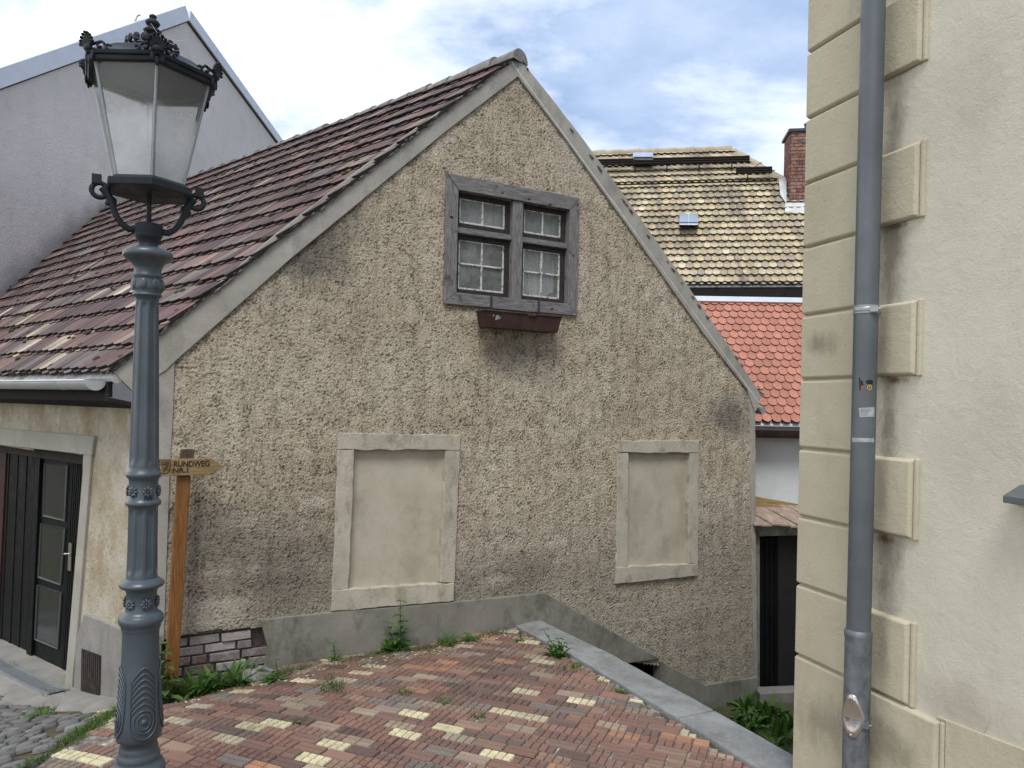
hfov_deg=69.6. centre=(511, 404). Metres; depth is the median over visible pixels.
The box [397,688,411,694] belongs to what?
paving weed
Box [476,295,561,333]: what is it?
flower box
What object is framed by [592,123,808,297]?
yellow roofed house
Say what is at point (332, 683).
grass tuft
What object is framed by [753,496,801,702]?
yard gateway
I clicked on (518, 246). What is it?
window
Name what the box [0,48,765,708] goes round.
gabled house
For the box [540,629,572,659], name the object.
leafy weed
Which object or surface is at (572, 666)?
grass tuft
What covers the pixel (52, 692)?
grass tuft
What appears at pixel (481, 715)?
paving weed
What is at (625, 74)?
sky
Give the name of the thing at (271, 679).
leafy weed
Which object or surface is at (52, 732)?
grass
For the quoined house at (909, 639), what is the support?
on the ground
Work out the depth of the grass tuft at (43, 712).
5.71 m
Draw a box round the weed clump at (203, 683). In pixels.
[164,655,268,700]
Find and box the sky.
[0,0,810,175]
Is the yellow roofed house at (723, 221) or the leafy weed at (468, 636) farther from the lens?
the yellow roofed house at (723, 221)
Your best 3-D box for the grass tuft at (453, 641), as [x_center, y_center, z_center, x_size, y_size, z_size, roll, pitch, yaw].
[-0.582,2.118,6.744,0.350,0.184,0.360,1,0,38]
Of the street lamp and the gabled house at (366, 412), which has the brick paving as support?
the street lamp
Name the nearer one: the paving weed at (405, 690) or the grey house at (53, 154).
the paving weed at (405, 690)
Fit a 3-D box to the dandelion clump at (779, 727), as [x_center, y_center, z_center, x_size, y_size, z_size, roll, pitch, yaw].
[2.906,3.491,7.884,0.811,0.316,1.058,1,0,-25]
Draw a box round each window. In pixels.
[331,433,459,610]
[443,173,579,315]
[614,440,698,583]
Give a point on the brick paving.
(277, 697)
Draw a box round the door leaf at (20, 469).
[0,454,34,649]
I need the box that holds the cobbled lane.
[0,695,93,767]
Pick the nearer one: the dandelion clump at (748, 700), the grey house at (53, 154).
the dandelion clump at (748, 700)
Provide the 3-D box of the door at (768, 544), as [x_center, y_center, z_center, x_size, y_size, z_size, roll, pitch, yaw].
[3.221,2.609,9.250,0.290,2.007,0.060,1,0,0]
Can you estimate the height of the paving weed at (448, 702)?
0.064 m
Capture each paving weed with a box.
[289,716,307,725]
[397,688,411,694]
[436,695,452,703]
[470,710,486,718]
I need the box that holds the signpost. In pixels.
[159,449,223,688]
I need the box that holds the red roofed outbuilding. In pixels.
[695,296,805,503]
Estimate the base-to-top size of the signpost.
2.027 m
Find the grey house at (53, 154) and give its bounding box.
[0,5,282,401]
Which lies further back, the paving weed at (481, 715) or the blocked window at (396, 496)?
the blocked window at (396, 496)
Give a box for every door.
[26,458,72,667]
[759,536,777,686]
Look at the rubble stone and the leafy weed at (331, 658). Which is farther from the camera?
the leafy weed at (331, 658)
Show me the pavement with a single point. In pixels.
(16, 693)
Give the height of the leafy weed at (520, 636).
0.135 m
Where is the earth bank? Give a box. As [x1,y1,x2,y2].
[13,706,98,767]
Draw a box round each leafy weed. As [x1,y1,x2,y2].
[159,642,184,703]
[255,659,289,684]
[327,642,342,662]
[375,600,413,654]
[458,631,480,641]
[514,628,523,641]
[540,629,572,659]
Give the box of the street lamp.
[79,14,222,767]
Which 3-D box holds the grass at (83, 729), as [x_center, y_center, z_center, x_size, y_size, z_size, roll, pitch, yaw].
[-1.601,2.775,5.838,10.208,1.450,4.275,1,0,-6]
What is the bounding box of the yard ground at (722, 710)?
[713,698,793,753]
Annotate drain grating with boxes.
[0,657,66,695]
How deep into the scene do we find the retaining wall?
5.24 m
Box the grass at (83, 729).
[0,626,792,767]
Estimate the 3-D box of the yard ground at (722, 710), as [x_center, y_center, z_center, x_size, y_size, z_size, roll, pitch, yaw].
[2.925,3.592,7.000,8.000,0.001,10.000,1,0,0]
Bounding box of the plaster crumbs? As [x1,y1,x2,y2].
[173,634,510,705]
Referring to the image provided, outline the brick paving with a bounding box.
[47,630,750,767]
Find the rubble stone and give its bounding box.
[237,665,273,683]
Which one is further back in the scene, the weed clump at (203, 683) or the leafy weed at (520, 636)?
the leafy weed at (520, 636)
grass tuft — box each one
[22,701,59,720]
[41,685,69,698]
[311,651,352,692]
[434,625,462,647]
[562,659,582,670]
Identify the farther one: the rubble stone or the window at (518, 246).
the window at (518, 246)
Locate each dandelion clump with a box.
[724,687,772,729]
[733,692,793,732]
[738,716,792,750]
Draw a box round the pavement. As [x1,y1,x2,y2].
[0,639,117,713]
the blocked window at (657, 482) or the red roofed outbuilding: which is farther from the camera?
the red roofed outbuilding
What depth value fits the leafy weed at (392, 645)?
6.59 m
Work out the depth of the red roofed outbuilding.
10.36 m
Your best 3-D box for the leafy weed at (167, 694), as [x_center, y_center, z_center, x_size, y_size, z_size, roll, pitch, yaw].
[-2.584,1.987,5.435,0.291,0.464,0.254,1,0,-39]
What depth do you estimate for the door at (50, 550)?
7.42 m
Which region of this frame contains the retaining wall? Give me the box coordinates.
[516,620,792,767]
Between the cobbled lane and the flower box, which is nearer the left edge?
the cobbled lane
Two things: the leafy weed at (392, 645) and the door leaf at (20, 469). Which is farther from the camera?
the door leaf at (20, 469)
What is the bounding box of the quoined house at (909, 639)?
[793,0,1023,767]

